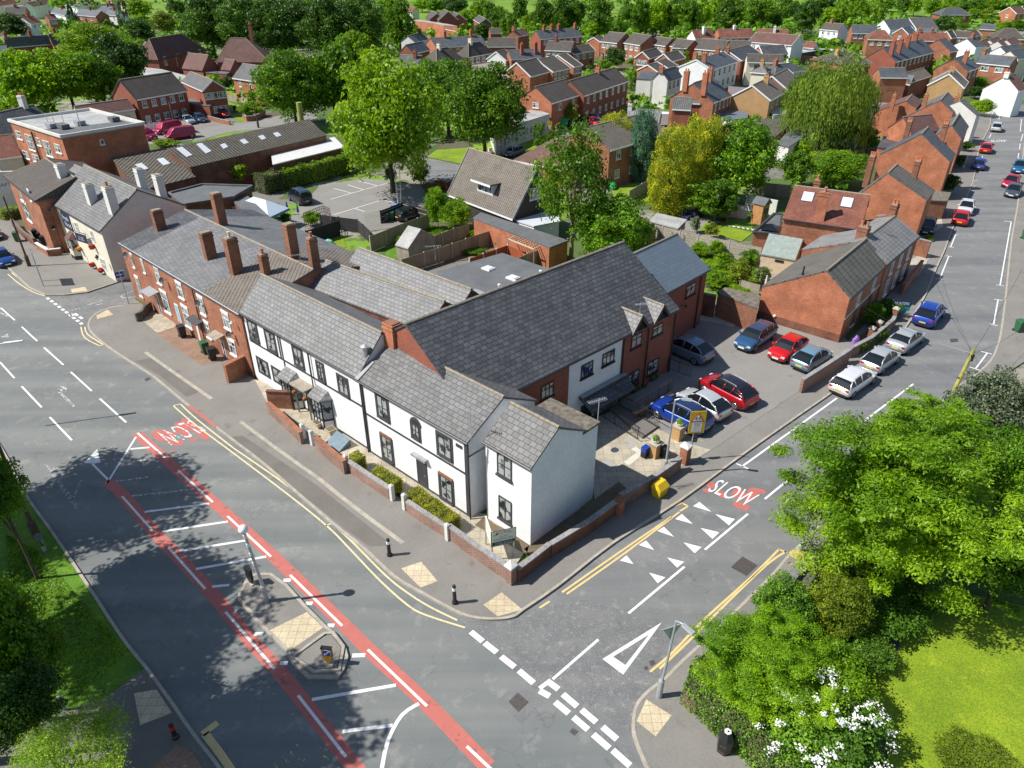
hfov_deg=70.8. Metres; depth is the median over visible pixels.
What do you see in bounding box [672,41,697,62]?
house
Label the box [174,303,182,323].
door
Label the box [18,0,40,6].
house
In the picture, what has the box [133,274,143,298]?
window
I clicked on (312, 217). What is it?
shrub
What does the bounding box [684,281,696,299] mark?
window
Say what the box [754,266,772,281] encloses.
shrub
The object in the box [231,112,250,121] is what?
lawn
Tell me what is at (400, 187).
lamp post
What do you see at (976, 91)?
shrub
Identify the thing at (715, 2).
tree
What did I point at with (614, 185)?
shrub
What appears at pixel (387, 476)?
hedge
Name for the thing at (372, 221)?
patio
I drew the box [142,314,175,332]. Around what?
concrete pad
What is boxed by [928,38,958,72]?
house
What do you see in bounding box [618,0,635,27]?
tree
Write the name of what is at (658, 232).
fence
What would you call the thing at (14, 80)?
tree
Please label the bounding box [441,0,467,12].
tree
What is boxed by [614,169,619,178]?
window
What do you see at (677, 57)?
house
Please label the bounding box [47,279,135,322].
side road
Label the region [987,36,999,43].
house
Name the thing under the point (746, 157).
tree
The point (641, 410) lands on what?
railing
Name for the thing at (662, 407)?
parked car
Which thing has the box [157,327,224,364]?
forecourt paving
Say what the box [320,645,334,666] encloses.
keep left bollard
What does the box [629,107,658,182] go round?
tree
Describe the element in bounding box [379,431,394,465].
window
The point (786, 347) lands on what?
parked car
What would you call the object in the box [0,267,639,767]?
road
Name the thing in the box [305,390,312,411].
door
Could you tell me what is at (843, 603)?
shrub
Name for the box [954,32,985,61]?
house
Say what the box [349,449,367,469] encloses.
hedge
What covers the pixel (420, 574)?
tactile paving
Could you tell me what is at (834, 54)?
house
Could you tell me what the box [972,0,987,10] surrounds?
tree
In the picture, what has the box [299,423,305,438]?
gate post
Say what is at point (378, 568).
yellow lines
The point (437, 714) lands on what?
red road band
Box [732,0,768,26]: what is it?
tree
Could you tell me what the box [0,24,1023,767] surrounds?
ground
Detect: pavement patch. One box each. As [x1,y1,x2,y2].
[135,358,197,396]
[232,436,392,545]
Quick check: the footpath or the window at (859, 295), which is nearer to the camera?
the footpath
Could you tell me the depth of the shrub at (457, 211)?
82.09 m
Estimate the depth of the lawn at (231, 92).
164.01 m
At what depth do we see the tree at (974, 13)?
312.59 m
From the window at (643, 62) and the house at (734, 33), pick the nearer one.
the window at (643, 62)
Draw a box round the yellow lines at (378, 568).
[8,273,464,627]
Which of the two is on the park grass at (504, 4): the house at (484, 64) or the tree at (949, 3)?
the tree at (949, 3)
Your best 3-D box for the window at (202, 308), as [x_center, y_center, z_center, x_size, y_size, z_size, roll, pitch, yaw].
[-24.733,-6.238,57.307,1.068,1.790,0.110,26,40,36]
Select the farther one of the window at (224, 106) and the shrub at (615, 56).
the shrub at (615, 56)
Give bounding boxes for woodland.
[15,0,1023,11]
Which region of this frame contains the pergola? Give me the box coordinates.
[508,236,539,262]
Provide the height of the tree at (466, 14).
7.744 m
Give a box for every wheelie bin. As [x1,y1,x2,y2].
[12,231,18,240]
[31,228,37,237]
[38,235,46,244]
[175,323,186,337]
[198,339,208,353]
[205,345,216,360]
[383,212,388,221]
[389,211,393,219]
[1012,318,1023,331]
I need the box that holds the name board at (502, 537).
[485,516,515,554]
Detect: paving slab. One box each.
[599,459,615,469]
[623,437,637,445]
[624,451,640,464]
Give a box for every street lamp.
[0,340,23,344]
[656,620,695,698]
[663,397,691,465]
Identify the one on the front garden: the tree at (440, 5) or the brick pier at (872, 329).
the brick pier at (872, 329)
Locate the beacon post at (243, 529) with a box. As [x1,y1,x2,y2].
[238,524,268,602]
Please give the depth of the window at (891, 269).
66.08 m
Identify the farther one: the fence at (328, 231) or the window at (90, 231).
the fence at (328, 231)
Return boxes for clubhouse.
[168,183,252,208]
[233,194,267,215]
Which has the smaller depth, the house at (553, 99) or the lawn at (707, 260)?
the lawn at (707, 260)
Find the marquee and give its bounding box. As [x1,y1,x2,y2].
[232,197,291,221]
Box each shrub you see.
[0,100,10,109]
[152,138,181,146]
[219,76,233,87]
[224,163,251,181]
[237,101,263,114]
[277,213,290,221]
[301,211,320,224]
[383,167,396,181]
[409,164,430,184]
[423,185,448,227]
[424,179,451,190]
[438,196,472,227]
[460,246,487,254]
[467,231,473,236]
[560,115,570,128]
[597,59,613,69]
[600,46,626,65]
[608,181,616,190]
[626,57,633,64]
[683,178,741,220]
[689,216,700,232]
[690,241,710,255]
[704,222,720,235]
[706,269,733,287]
[707,239,725,256]
[712,251,733,272]
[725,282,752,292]
[726,258,754,281]
[739,249,758,263]
[750,568,817,634]
[752,665,899,767]
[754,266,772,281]
[793,139,811,155]
[801,33,816,41]
[801,569,877,642]
[805,635,883,712]
[807,149,868,187]
[813,550,942,641]
[823,38,840,45]
[829,117,876,143]
[829,623,899,677]
[858,128,880,150]
[861,302,886,324]
[867,314,893,325]
[871,298,905,316]
[924,235,933,240]
[929,723,1023,767]
[933,15,961,31]
[944,173,963,191]
[955,155,967,166]
[958,23,972,29]
[961,141,975,150]
[967,86,982,98]
[970,98,997,115]
[973,76,993,86]
[996,21,1015,28]
[1013,19,1023,28]
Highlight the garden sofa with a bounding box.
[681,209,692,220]
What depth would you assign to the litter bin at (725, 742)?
29.17 m
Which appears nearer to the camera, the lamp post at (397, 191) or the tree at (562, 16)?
the lamp post at (397, 191)
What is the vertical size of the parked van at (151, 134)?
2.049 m
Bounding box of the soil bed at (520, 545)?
[475,517,528,554]
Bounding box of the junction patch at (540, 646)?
[461,599,669,731]
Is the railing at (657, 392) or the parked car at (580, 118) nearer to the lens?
the railing at (657, 392)
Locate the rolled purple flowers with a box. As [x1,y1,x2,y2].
[850,335,859,345]
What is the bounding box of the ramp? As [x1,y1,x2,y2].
[610,404,658,438]
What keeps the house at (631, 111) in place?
on the ground at (352, 240)
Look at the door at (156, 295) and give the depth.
64.35 m
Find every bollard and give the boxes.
[168,722,179,740]
[243,565,255,586]
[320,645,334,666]
[386,538,391,556]
[452,584,457,604]
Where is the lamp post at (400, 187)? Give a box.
[398,161,401,201]
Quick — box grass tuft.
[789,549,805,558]
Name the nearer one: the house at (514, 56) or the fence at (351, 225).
the fence at (351, 225)
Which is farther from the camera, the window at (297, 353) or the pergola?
the pergola
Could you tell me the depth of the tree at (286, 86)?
126.41 m
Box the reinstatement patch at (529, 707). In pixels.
[497,683,541,721]
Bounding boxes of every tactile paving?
[71,287,86,292]
[96,310,112,318]
[134,689,171,724]
[270,612,322,649]
[401,562,436,586]
[484,592,521,615]
[637,700,671,735]
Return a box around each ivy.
[679,672,804,767]
[686,669,695,681]
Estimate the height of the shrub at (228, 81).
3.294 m
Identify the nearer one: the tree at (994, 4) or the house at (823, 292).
the house at (823, 292)
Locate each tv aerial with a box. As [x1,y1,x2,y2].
[457,406,478,442]
[587,397,605,419]
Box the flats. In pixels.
[7,105,149,175]
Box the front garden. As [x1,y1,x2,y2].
[859,311,900,340]
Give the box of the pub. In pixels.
[52,164,187,281]
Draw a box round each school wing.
[141,42,183,74]
[182,53,218,75]
[205,70,230,80]
[220,58,239,76]
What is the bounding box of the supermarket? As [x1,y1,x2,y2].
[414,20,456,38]
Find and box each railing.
[602,406,639,438]
[619,396,659,426]
[633,378,673,412]
[667,358,691,376]
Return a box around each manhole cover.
[611,447,618,451]
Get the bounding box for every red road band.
[102,478,365,767]
[132,431,352,631]
[187,405,215,426]
[342,624,493,767]
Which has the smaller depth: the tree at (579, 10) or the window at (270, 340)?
the window at (270, 340)
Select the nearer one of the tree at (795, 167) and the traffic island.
the traffic island
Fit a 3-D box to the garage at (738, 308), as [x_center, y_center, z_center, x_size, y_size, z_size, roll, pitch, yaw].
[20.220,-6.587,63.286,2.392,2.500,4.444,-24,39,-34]
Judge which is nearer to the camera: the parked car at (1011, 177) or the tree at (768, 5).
the parked car at (1011, 177)
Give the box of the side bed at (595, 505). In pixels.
[525,482,625,554]
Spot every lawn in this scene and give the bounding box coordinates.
[226,90,235,94]
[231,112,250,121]
[331,235,346,247]
[612,182,652,204]
[699,222,751,241]
[701,257,714,267]
[808,141,843,149]
[865,592,1023,767]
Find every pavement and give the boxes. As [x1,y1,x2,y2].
[0,219,115,293]
[89,112,990,616]
[635,156,1023,767]
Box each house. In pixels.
[0,0,18,13]
[0,45,12,63]
[0,92,45,165]
[0,134,23,170]
[2,29,50,58]
[2,158,92,251]
[5,3,30,17]
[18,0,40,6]
[19,11,43,35]
[23,0,53,18]
[44,10,59,28]
[48,27,65,51]
[48,162,81,251]
[51,5,78,23]
[65,0,87,13]
[72,98,136,119]
[76,7,111,26]
[84,1,100,9]
[97,2,128,19]
[100,0,117,8]
[105,6,127,27]
[111,71,190,126]
[117,208,265,303]
[132,191,313,335]
[174,221,342,352]
[181,71,229,117]
[200,231,359,377]
[232,63,273,106]
[396,49,426,88]
[399,41,430,57]
[401,28,428,47]
[407,7,419,22]
[425,11,439,21]
[425,28,487,52]
[426,42,463,66]
[436,9,457,28]
[447,147,559,236]
[452,12,466,33]
[457,37,493,65]
[472,61,509,89]
[473,15,490,38]
[486,49,507,68]
[488,28,500,37]
[488,37,515,51]
[506,25,529,48]
[506,40,541,66]
[506,58,549,94]
[514,138,578,187]
[519,78,579,131]
[530,22,582,57]
[539,56,570,82]
[544,34,575,56]
[556,53,582,79]
[565,114,670,186]
[566,65,628,116]
[572,44,595,67]
[587,35,603,56]
[599,31,628,59]
[622,33,656,63]
[627,101,661,123]
[634,47,662,71]
[635,64,681,108]
[637,62,665,76]
[653,36,674,52]
[655,50,685,70]
[656,58,678,67]
[667,65,731,126]
[669,38,697,61]
[670,96,692,130]
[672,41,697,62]
[678,46,738,90]
[686,25,715,42]
[691,100,699,115]
[694,38,729,57]
[714,24,752,40]
[723,40,751,50]
[724,44,761,82]
[728,86,745,107]
[729,73,785,118]
[742,53,783,85]
[749,32,804,62]
[749,57,770,85]
[752,175,870,257]
[755,45,788,60]
[756,237,888,342]
[757,24,788,33]
[768,58,806,77]
[770,68,796,108]
[801,199,920,301]
[802,41,817,50]
[809,47,871,75]
[819,18,847,41]
[845,24,876,50]
[858,151,934,234]
[861,30,892,55]
[864,32,934,80]
[872,67,907,102]
[872,92,921,136]
[874,117,955,190]
[877,19,915,36]
[886,114,939,141]
[892,25,916,43]
[902,67,931,97]
[904,75,913,95]
[906,91,959,127]
[908,17,937,31]
[911,27,944,44]
[926,64,968,101]
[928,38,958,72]
[932,8,970,26]
[932,49,979,94]
[936,113,968,172]
[945,30,956,44]
[950,99,980,142]
[954,31,970,43]
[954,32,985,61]
[965,29,981,39]
[976,47,1017,83]
[979,24,995,38]
[979,69,1023,116]
[981,37,990,53]
[987,28,1023,46]
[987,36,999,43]
[987,37,1007,53]
[989,44,1022,54]
[997,6,1023,21]
[1002,48,1023,79]
[1004,36,1020,44]
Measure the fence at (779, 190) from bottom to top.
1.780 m
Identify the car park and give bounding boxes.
[290,178,426,231]
[644,299,849,460]
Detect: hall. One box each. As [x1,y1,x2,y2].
[141,33,206,73]
[216,21,270,70]
[490,110,549,155]
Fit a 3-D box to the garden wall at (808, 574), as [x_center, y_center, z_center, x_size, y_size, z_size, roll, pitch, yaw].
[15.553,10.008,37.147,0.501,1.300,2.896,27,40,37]
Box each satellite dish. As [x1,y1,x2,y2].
[159,277,165,283]
[195,300,200,306]
[226,331,232,337]
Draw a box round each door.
[155,294,162,314]
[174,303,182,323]
[196,325,200,340]
[220,340,227,358]
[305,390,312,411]
[416,459,428,489]
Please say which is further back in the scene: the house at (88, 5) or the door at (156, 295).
the house at (88, 5)
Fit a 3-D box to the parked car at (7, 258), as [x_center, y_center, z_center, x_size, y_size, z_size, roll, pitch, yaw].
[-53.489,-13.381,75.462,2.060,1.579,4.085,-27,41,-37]
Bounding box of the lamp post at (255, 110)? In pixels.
[250,85,259,127]
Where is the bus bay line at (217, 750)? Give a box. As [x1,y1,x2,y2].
[201,720,234,767]
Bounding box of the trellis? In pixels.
[303,206,330,227]
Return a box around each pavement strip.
[144,352,212,398]
[239,421,318,477]
[316,477,403,543]
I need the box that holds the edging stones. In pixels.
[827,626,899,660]
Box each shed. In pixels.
[143,67,185,80]
[395,226,435,260]
[641,225,656,247]
[650,213,686,229]
[760,233,802,274]
[774,128,809,163]
[802,48,826,56]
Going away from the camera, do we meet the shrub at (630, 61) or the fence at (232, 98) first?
the fence at (232, 98)
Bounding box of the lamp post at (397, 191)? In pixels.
[394,170,398,202]
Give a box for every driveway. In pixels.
[191,119,231,128]
[905,252,930,279]
[926,218,942,234]
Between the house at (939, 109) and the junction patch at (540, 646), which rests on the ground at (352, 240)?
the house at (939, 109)
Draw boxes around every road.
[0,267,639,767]
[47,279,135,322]
[194,112,316,140]
[409,157,516,182]
[456,104,1023,767]
[828,30,1023,53]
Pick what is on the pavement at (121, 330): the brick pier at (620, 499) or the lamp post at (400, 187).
the brick pier at (620, 499)
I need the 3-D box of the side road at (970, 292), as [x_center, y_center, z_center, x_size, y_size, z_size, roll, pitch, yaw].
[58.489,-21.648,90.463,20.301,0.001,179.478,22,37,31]
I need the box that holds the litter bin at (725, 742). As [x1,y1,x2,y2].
[717,728,733,755]
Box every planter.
[312,419,321,428]
[324,425,336,435]
[647,434,663,458]
[671,418,686,441]
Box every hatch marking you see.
[116,458,192,496]
[130,447,419,767]
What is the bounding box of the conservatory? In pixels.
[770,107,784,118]
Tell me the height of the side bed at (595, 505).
0.001 m
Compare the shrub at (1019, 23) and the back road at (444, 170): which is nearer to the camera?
the back road at (444, 170)
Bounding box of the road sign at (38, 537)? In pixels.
[34,533,43,546]
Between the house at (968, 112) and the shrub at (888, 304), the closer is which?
the shrub at (888, 304)
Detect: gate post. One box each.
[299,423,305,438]
[308,429,314,445]
[342,454,347,469]
[388,483,395,501]
[401,493,406,510]
[444,522,449,540]
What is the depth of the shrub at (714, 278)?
69.58 m
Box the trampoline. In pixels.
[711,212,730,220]
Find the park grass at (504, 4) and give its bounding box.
[2,0,1011,28]
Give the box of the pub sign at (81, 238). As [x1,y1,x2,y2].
[72,223,87,243]
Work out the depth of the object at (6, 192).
88.31 m
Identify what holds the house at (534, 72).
on the ground at (352, 240)
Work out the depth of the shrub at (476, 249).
77.75 m
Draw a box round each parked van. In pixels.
[144,127,157,141]
[153,119,181,134]
[164,125,195,140]
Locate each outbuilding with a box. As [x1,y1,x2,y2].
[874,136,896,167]
[926,191,950,218]
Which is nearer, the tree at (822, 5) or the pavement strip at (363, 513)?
the pavement strip at (363, 513)
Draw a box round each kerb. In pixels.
[0,444,221,767]
[6,266,125,295]
[87,114,991,620]
[237,573,348,678]
[292,632,344,672]
[631,147,1023,767]
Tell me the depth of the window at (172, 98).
134.91 m
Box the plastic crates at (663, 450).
[659,444,669,458]
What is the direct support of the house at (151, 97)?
on the ground at (352, 240)
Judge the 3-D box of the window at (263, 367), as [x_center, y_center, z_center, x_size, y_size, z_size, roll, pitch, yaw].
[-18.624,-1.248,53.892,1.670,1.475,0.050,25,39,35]
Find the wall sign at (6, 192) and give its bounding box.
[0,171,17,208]
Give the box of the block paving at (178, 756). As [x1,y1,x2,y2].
[151,744,201,767]
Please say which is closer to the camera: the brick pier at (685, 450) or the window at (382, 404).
the window at (382, 404)
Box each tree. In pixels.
[0,12,29,35]
[0,46,58,107]
[0,445,40,539]
[0,456,39,579]
[0,570,69,721]
[0,654,69,767]
[5,690,135,767]
[16,47,105,108]
[50,0,71,8]
[52,20,130,55]
[66,1,77,21]
[77,52,124,100]
[87,30,151,78]
[115,0,130,27]
[124,17,155,39]
[125,0,153,17]
[149,10,177,32]
[165,0,185,13]
[173,0,228,58]
[211,0,275,50]
[242,0,308,54]
[248,48,331,122]
[288,0,345,54]
[303,39,354,121]
[326,44,449,192]
[333,0,388,53]
[333,29,372,70]
[376,0,397,9]
[382,0,414,50]
[411,0,426,11]
[416,56,474,136]
[424,0,440,10]
[437,0,447,10]
[439,60,530,151]
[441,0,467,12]
[459,9,472,22]
[469,0,487,16]
[472,23,489,37]
[482,1,495,19]
[489,6,508,27]
[499,12,518,34]
[511,0,528,21]
[516,99,526,113]
[521,12,534,24]
[525,112,620,260]
[531,0,554,26]
[531,122,544,145]
[549,0,575,28]
[563,101,578,119]
[566,192,656,254]
[568,0,587,27]
[580,21,598,36]
[585,0,614,31]
[600,110,633,129]
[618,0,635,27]
[628,71,636,90]
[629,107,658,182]
[630,0,652,30]
[646,121,697,217]
[647,0,668,36]
[663,0,677,33]
[673,0,703,29]
[674,0,687,30]
[678,113,724,206]
[685,601,852,745]
[694,0,715,29]
[703,114,784,200]
[709,0,723,18]
[713,0,752,27]
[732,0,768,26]
[758,0,778,26]
[767,398,1023,621]
[770,9,784,28]
[774,0,800,18]
[775,47,882,156]
[776,150,812,183]
[792,0,820,33]
[810,0,838,24]
[823,3,851,22]
[841,0,856,20]
[847,0,875,20]
[869,386,996,461]
[870,2,888,20]
[874,0,895,8]
[895,0,911,14]
[908,0,924,16]
[923,0,945,16]
[941,0,959,8]
[941,363,1023,461]
[944,506,1023,620]
[954,0,980,11]
[968,8,982,19]
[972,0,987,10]
[975,421,1023,520]
[979,6,996,19]
[984,0,1001,8]
[995,0,1010,11]
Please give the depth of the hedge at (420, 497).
41.23 m
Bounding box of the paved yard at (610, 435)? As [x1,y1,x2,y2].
[593,411,709,497]
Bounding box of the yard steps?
[700,310,734,326]
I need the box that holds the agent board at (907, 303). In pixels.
[893,299,911,310]
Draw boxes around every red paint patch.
[151,417,209,451]
[703,482,765,510]
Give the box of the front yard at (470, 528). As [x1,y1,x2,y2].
[255,380,523,563]
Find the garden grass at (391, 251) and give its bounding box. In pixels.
[386,224,473,258]
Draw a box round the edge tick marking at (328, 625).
[233,579,364,664]
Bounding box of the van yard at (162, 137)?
[148,134,192,143]
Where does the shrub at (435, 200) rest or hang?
on the garden grass at (391, 251)
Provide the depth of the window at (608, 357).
49.60 m
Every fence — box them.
[145,122,157,129]
[181,121,190,124]
[227,94,252,103]
[305,221,340,239]
[319,214,369,242]
[369,214,429,250]
[379,201,430,223]
[401,231,489,268]
[435,225,469,248]
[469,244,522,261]
[519,250,537,264]
[629,179,651,199]
[655,226,692,240]
[661,226,761,264]
[727,204,747,218]
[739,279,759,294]
[751,182,791,197]
[801,55,815,62]
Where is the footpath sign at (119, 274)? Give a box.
[115,270,128,303]
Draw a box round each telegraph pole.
[2,196,31,266]
[951,349,975,391]
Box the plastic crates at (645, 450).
[640,444,649,458]
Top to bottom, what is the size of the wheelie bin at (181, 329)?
1.076 m
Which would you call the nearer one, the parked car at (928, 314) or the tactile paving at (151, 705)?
the tactile paving at (151, 705)
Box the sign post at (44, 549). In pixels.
[41,535,46,551]
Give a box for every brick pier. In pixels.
[504,560,517,585]
[614,494,626,516]
[679,441,692,465]
[867,326,876,336]
[875,320,883,330]
[892,306,900,322]
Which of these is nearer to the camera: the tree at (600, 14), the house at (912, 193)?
the house at (912, 193)
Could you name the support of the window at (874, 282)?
in the house at (823, 292)
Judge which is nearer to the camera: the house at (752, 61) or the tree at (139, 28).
the house at (752, 61)
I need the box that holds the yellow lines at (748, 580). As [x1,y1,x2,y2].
[539,503,786,671]
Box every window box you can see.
[631,385,639,392]
[650,373,657,380]
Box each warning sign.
[547,120,551,131]
[688,411,706,458]
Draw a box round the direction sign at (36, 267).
[30,249,43,285]
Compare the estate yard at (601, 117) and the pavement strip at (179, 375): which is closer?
the pavement strip at (179, 375)
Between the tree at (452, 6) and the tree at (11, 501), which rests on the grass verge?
the tree at (11, 501)
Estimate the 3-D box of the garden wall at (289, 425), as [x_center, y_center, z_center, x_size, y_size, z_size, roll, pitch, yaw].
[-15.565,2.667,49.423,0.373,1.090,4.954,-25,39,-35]
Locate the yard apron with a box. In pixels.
[609,374,676,411]
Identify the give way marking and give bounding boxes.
[46,297,82,324]
[469,630,631,767]
[539,679,551,689]
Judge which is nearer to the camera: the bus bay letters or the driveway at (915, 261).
the bus bay letters
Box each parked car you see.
[0,246,16,267]
[178,114,195,123]
[190,112,207,122]
[219,109,230,117]
[287,186,312,205]
[394,205,418,221]
[503,145,524,157]
[567,119,578,129]
[577,115,589,124]
[587,116,599,124]
[589,112,600,120]
[650,396,714,435]
[672,333,714,365]
[676,387,732,422]
[698,373,759,410]
[734,319,778,352]
[767,332,809,363]
[790,344,832,372]
[828,365,876,398]
[860,345,900,374]
[885,327,925,354]
[911,300,947,328]
[920,216,937,235]
[951,209,972,225]
[957,198,975,215]
[970,157,987,170]
[979,142,994,153]
[990,122,1003,132]
[1001,173,1021,186]
[1003,182,1022,198]
[1010,158,1023,173]
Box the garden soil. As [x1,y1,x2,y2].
[444,245,495,262]
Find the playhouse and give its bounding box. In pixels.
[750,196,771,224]
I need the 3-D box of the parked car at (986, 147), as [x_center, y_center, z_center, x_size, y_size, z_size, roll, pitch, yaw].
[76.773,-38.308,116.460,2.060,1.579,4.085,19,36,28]
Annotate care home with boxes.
[238,233,711,544]
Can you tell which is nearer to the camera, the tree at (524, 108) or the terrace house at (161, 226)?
the terrace house at (161, 226)
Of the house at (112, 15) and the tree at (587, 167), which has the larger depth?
the house at (112, 15)
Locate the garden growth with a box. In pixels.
[0,9,1023,247]
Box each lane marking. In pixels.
[0,308,913,767]
[1,291,133,316]
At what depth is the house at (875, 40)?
216.88 m
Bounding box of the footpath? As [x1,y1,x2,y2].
[0,668,216,767]
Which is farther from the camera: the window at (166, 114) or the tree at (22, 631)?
the window at (166, 114)
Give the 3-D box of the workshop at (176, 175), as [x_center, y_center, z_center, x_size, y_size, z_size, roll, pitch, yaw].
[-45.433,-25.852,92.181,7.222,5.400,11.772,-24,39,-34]
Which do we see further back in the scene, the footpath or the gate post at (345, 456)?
the gate post at (345, 456)
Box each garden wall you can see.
[10,218,35,245]
[35,242,62,255]
[134,302,153,321]
[207,116,230,124]
[222,354,248,382]
[242,110,265,121]
[265,389,294,409]
[265,401,303,444]
[313,435,347,473]
[346,459,389,499]
[405,499,444,536]
[448,523,506,578]
[517,542,551,581]
[549,495,622,556]
[618,456,682,504]
[632,392,673,416]
[682,689,698,714]
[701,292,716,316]
[745,195,777,214]
[783,563,807,585]
[798,348,851,392]
[800,554,832,591]
[849,315,896,357]
[900,260,923,293]
[913,238,931,257]
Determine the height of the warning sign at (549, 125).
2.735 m
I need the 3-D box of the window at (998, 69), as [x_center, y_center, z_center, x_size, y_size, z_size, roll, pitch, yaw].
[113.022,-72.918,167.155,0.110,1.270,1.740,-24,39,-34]
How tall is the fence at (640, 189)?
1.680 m
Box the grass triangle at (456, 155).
[428,133,553,163]
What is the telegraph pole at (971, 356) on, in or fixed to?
on the pavement at (683, 738)
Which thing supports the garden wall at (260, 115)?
on the ground at (352, 240)
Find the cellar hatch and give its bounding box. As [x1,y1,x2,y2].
[326,431,350,452]
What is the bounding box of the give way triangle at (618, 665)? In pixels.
[603,622,661,673]
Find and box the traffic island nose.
[297,635,340,668]
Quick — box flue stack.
[296,102,303,120]
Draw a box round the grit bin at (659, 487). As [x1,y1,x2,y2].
[651,477,669,498]
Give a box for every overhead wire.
[853,299,966,351]
[920,241,970,349]
[975,270,1021,348]
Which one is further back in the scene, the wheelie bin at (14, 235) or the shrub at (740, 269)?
the wheelie bin at (14, 235)
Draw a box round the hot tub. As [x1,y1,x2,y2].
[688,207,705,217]
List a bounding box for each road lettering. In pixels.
[157,420,205,444]
[708,480,758,504]
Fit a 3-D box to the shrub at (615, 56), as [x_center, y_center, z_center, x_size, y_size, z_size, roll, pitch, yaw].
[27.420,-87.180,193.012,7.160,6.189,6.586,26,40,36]
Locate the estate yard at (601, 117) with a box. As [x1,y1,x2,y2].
[565,110,617,130]
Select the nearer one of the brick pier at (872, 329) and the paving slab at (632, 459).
the paving slab at (632, 459)
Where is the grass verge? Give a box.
[0,455,143,711]
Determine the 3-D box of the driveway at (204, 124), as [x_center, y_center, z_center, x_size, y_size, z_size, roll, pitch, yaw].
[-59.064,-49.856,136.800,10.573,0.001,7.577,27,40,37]
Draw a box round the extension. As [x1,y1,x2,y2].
[715,110,747,126]
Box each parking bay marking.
[332,181,393,214]
[736,116,1022,468]
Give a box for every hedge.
[0,205,20,220]
[253,167,286,193]
[280,152,350,188]
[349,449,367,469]
[371,464,402,494]
[407,485,461,528]
[859,328,889,353]
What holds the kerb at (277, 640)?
on the road at (206, 667)
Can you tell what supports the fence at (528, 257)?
on the ground at (352, 240)
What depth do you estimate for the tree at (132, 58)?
151.67 m
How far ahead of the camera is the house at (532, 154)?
100.76 m
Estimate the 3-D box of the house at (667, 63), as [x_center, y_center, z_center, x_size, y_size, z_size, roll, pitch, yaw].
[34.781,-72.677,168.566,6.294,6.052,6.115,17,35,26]
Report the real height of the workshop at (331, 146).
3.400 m
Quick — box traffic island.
[240,575,344,674]
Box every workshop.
[111,148,196,197]
[166,119,326,184]
[271,137,343,171]
[724,118,791,148]
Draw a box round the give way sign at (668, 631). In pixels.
[662,624,681,639]
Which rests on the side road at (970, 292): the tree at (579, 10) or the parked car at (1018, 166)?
the parked car at (1018, 166)
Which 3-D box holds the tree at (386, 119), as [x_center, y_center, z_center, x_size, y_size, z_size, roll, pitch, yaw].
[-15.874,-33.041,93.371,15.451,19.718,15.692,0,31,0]
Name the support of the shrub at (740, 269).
on the ground at (352, 240)
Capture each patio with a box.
[363,209,431,230]
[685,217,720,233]
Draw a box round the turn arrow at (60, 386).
[3,334,74,406]
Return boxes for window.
[15,130,23,140]
[20,199,32,224]
[22,150,30,160]
[24,134,35,151]
[32,154,38,161]
[35,137,41,146]
[42,140,53,158]
[54,143,62,154]
[64,230,82,259]
[73,221,79,231]
[89,230,95,242]
[99,139,105,145]
[99,257,106,270]
[129,252,135,268]
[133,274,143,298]
[140,258,146,274]
[141,100,148,108]
[145,115,151,122]
[151,99,157,106]
[152,265,162,286]
[154,113,160,120]
[159,288,171,315]
[160,97,166,104]
[164,112,170,119]
[169,96,175,102]
[173,110,178,117]
[174,279,185,301]
[178,94,184,101]
[180,303,192,330]
[196,293,207,317]
[202,319,212,340]
[205,92,218,99]
[213,91,226,98]
[213,106,219,113]
[216,105,229,112]
[220,309,231,332]
[226,337,237,357]
[245,318,260,344]
[255,355,270,378]
[263,328,278,355]
[270,365,280,385]
[277,366,304,409]
[291,344,305,370]
[307,384,335,429]
[315,359,326,384]
[336,372,350,398]
[374,393,390,423]
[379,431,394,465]
[409,417,421,442]
[435,429,453,463]
[438,471,454,506]
[478,184,491,194]
[495,453,512,483]
[497,495,512,527]
[529,186,541,200]
[532,102,538,108]
[540,380,554,402]
[546,52,553,56]
[580,360,593,381]
[601,348,615,368]
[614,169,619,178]
[616,150,620,160]
[627,368,639,385]
[630,331,642,351]
[641,60,646,65]
[646,357,658,377]
[651,322,663,339]
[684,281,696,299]
[849,309,856,327]
[855,291,861,307]
[870,277,876,292]
[882,278,889,297]
[888,261,894,276]
[891,270,898,289]
[897,253,903,268]
[899,262,906,281]
[905,246,911,260]
[980,65,988,71]
[994,67,1003,72]
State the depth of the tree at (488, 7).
282.67 m
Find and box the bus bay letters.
[274,744,328,767]
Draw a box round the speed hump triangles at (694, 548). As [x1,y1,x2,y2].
[620,502,734,582]
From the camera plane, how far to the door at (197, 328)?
60.12 m
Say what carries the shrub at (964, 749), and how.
on the ground at (352, 240)
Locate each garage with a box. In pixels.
[188,98,214,118]
[473,212,568,267]
[714,287,759,328]
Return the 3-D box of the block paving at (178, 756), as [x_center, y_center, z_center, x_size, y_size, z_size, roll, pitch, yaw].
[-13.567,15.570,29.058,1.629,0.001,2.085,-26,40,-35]

